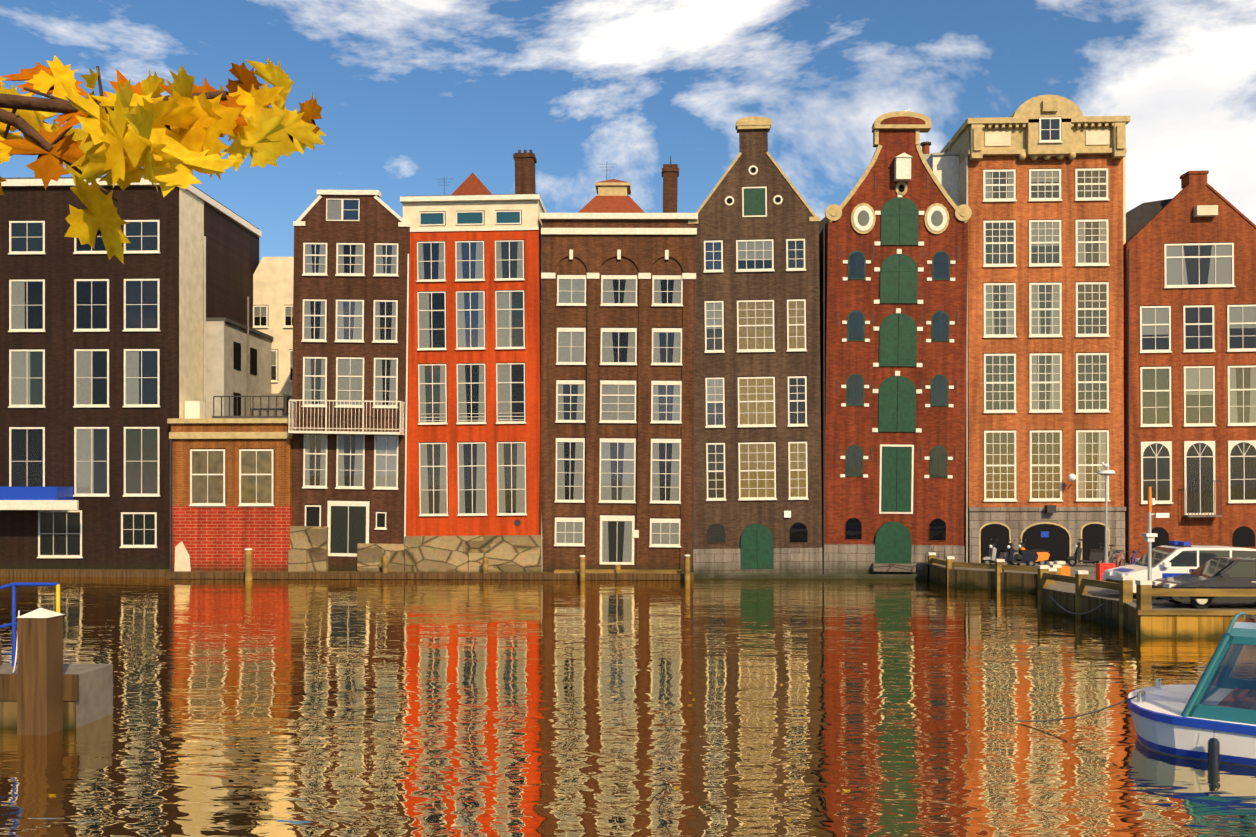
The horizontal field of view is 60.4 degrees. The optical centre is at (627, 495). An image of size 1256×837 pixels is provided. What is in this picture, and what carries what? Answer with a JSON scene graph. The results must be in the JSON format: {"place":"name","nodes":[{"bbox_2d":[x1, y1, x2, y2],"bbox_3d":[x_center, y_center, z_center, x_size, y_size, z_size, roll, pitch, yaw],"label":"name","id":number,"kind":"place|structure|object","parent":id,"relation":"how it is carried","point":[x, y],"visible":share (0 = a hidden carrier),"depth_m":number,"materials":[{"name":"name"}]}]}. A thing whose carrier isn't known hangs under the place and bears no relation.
{"place":"outdoors","nodes":[
{"label":"outdoors","id":0,"kind":"place"},
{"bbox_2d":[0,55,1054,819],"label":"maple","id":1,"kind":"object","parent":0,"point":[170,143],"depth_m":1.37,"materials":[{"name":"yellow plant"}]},
{"bbox_2d":[3,66,137,201],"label":"maple petioles","id":2,"kind":"object","parent":1,"relation":"attached to","point":[58,138],"visible":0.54,"depth_m":1.38,"materials":[{"name":"brown plant"}]},
{"bbox_2d":[0,577,1255,836],"bbox_3d":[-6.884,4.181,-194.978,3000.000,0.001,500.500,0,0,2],"label":"canal water","id":3,"kind":"structure","parent":0,"point":[770,707],"depth_m":20.41,"materials":[{"name":"brown liquid"}]},
{"bbox_2d":[17,608,64,735],"bbox_3d":[-10.377,3.381,19.052,0.560,2.800,0.560,0,0,2],"label":"mooring post","id":4,"kind":"object","parent":3,"relation":"in","point":[39,671],"visible":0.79,"depth_m":18.80,"materials":[{"name":"brown wood"}]},
{"bbox_2d":[0,582,112,728],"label":"jetty","id":5,"kind":"object","parent":3,"relation":"in","point":[87,693],"visible":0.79,"depth_m":19.80,"materials":[{"name":"concrete"}]},
{"bbox_2d":[0,548,925,580],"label":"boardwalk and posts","id":6,"kind":"object","parent":3,"relation":"in","point":[581,573],"visible":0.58,"depth_m":53.81,"materials":[{"name":"brown wood"}]},
{"bbox_2d":[540,109,1129,572],"bbox_3d":[8.200,-8.115,57.530,46.939,24.593,7.380,0,0,2],"label":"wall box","id":7,"kind":"object","parent":3,"relation":"on","point":[786,515],"visible":0.4,"depth_m":54.03,"materials":[{"name":"brown brick"}]},
{"bbox_2d":[924,552,1255,637],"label":"pier","id":8,"kind":"structure","parent":3,"relation":"in","point":[1082,590],"depth_m":35.90,"materials":[{"name":"wood"}]},
{"bbox_2d":[982,539,1018,564],"bbox_3d":[17.641,2.719,51.062,1.840,1.337,0.627,0,0,-10],"label":"scooter","id":9,"kind":"object","parent":8,"relation":"on","point":[990,558],"visible":0.67,"depth_m":50.92,"materials":[{"name":"white"}]},
{"bbox_2d":[1000,539,1037,565],"bbox_3d":[18.334,2.719,50.592,1.840,1.337,0.627,0,0,-6],"label":"scooter","id":10,"kind":"object","parent":8,"relation":"on","point":[1029,557],"visible":0.85,"depth_m":50.47,"materials":[{"name":"black"}]},
{"bbox_2d":[1011,539,1049,564],"bbox_3d":[19.056,2.719,51.133,1.840,1.337,0.627,0,0,-3],"label":"scooter","id":11,"kind":"object","parent":8,"relation":"on","point":[1043,556],"visible":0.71,"depth_m":51.01,"materials":[{"name":"orange"}]},
{"bbox_2d":[1067,539,1108,566],"bbox_3d":[21.854,2.719,51.261,1.840,1.337,0.626,0,0,12],"label":"scooter","id":12,"kind":"object","parent":8,"relation":"on","point":[1095,555],"visible":0.81,"depth_m":51.17,"materials":[{"name":"black"}]},
{"bbox_2d":[1097,462,1115,562],"bbox_3d":[19.534,1.001,44.053,0.702,4.760,0.720,0,0,2],"label":"tall lamp post","id":13,"kind":"object","parent":8,"relation":"on","point":[1105,472],"visible":0.96,"depth_m":44.01,"materials":[{"name":"silver metal"}]},
{"bbox_2d":[1091,543,1124,564],"bbox_3d":[23.438,2.872,52.700,1.763,1.040,0.520,0,6,0],"label":"bicycle","id":14,"kind":"object","parent":8,"relation":"on","point":[1110,548],"visible":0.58,"depth_m":52.69,"materials":[{"name":"black"}]},
{"bbox_2d":[1112,550,1127,566],"bbox_3d":[21.009,2.872,46.224,0.520,1.040,1.763,6,1,8],"label":"bicycle","id":15,"kind":"object","parent":8,"relation":"on","point":[1116,562],"visible":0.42,"depth_m":46.24,"materials":[{"name":"red metal"}]},
{"bbox_2d":[1128,550,1140,564],"bbox_3d":[21.705,2.875,46.377,0.520,1.040,1.763,8,2,16],"label":"bicycle","id":16,"kind":"object","parent":8,"relation":"on","point":[1131,558],"visible":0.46,"depth_m":46.43,"materials":[{"name":"purple metal"}]},
{"bbox_2d":[1128,543,1153,560],"bbox_3d":[25.332,2.873,52.684,1.763,1.040,0.520,0,7,5],"label":"bicycle","id":17,"kind":"object","parent":8,"relation":"on","point":[1137,552],"visible":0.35,"depth_m":52.70,"materials":[{"name":"black"}]},
{"bbox_2d":[1142,487,1170,608],"bbox_3d":[15.827,1.556,32.265,0.760,3.650,0.320,0,0,2],"label":"signpost","id":18,"kind":"object","parent":8,"relation":"on","point":[1149,536],"visible":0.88,"depth_m":32.22,"materials":[{"name":"silver metal"}]},
{"bbox_2d":[1102,541,1255,598],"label":"police car","id":19,"kind":"object","parent":8,"relation":"on","point":[1173,558],"visible":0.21,"depth_m":35.08,"materials":[{"name":"white paint"}]},
{"bbox_2d":[1152,557,1255,608],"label":"hatchback car","id":20,"kind":"object","parent":8,"relation":"on","point":[1226,573],"visible":0.67,"depth_m":32.25,"materials":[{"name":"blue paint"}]},
{"bbox_2d":[1015,612,1255,766],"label":"boat","id":21,"kind":"object","parent":3,"relation":"on","point":[1205,719],"visible":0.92,"depth_m":17.20,"materials":[{"name":"white plastic"}]},
{"bbox_2d":[0,0,1255,262],"label":"sky","id":22,"kind":"structure","parent":0,"point":[415,97],"materials":[{"name":"blue"}]},
{"label":"ground","id":23,"kind":"structure","parent":0,"visible":0},
{"bbox_2d":[0,176,261,568],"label":"dark brown house","id":24,"kind":"structure","parent":23,"relation":"on","point":[102,368],"depth_m":55.57,"materials":[{"name":"brick"}]},
{"bbox_2d":[167,418,291,571],"bbox_3d":[-20.122,0.382,59.522,6.279,8.598,9.600,0,0,2],"label":"house annex","id":25,"kind":"object","parent":23,"relation":"on","point":[232,489],"visible":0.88,"depth_m":54.95,"materials":[{"name":"red brick"}]},
{"bbox_2d":[185,257,293,417],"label":"buildings","id":26,"kind":"structure","parent":23,"relation":"on","point":[248,372],"depth_m":61.97,"materials":[{"name":"grey paint"}]},
{"bbox_2d":[288,190,409,571],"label":"building","id":27,"kind":"structure","parent":23,"relation":"on","point":[349,405],"depth_m":54.95,"materials":[{"name":"brick"}]},
{"bbox_2d":[400,150,546,571],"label":"red house","id":28,"kind":"structure","parent":23,"relation":"on","point":[473,429],"depth_m":54.83,"materials":[{"name":"brick"}]},
{"bbox_2d":[540,155,697,571],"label":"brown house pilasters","id":29,"kind":"object","parent":23,"relation":"on","point":[618,275],"visible":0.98,"depth_m":54.56,"materials":[{"name":"brick"}]},
{"bbox_2d":[688,116,822,573],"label":"building","id":30,"kind":"structure","parent":23,"relation":"on","point":[757,431],"depth_m":54.29,"materials":[{"name":"brick"}]},
{"bbox_2d":[819,140,959,233],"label":"white building","id":31,"kind":"structure","parent":23,"relation":"on","point":[944,167],"depth_m":55.76,"materials":[{"name":"grey"}]},
{"bbox_2d":[819,111,971,573],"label":"red warehouse","id":32,"kind":"structure","parent":23,"relation":"on","point":[896,247],"depth_m":54.10,"materials":[{"name":"brick"}]},
{"bbox_2d":[940,95,1129,562],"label":"tan brick house","id":33,"kind":"structure","parent":23,"relation":"on","point":[1047,206],"depth_m":53.98,"materials":[{"name":"orange brick"}]},
{"bbox_2d":[1123,170,1255,562],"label":"building","id":34,"kind":"structure","parent":23,"relation":"on","point":[1191,245],"depth_m":53.74,"materials":[{"name":"brick"}]}
]}

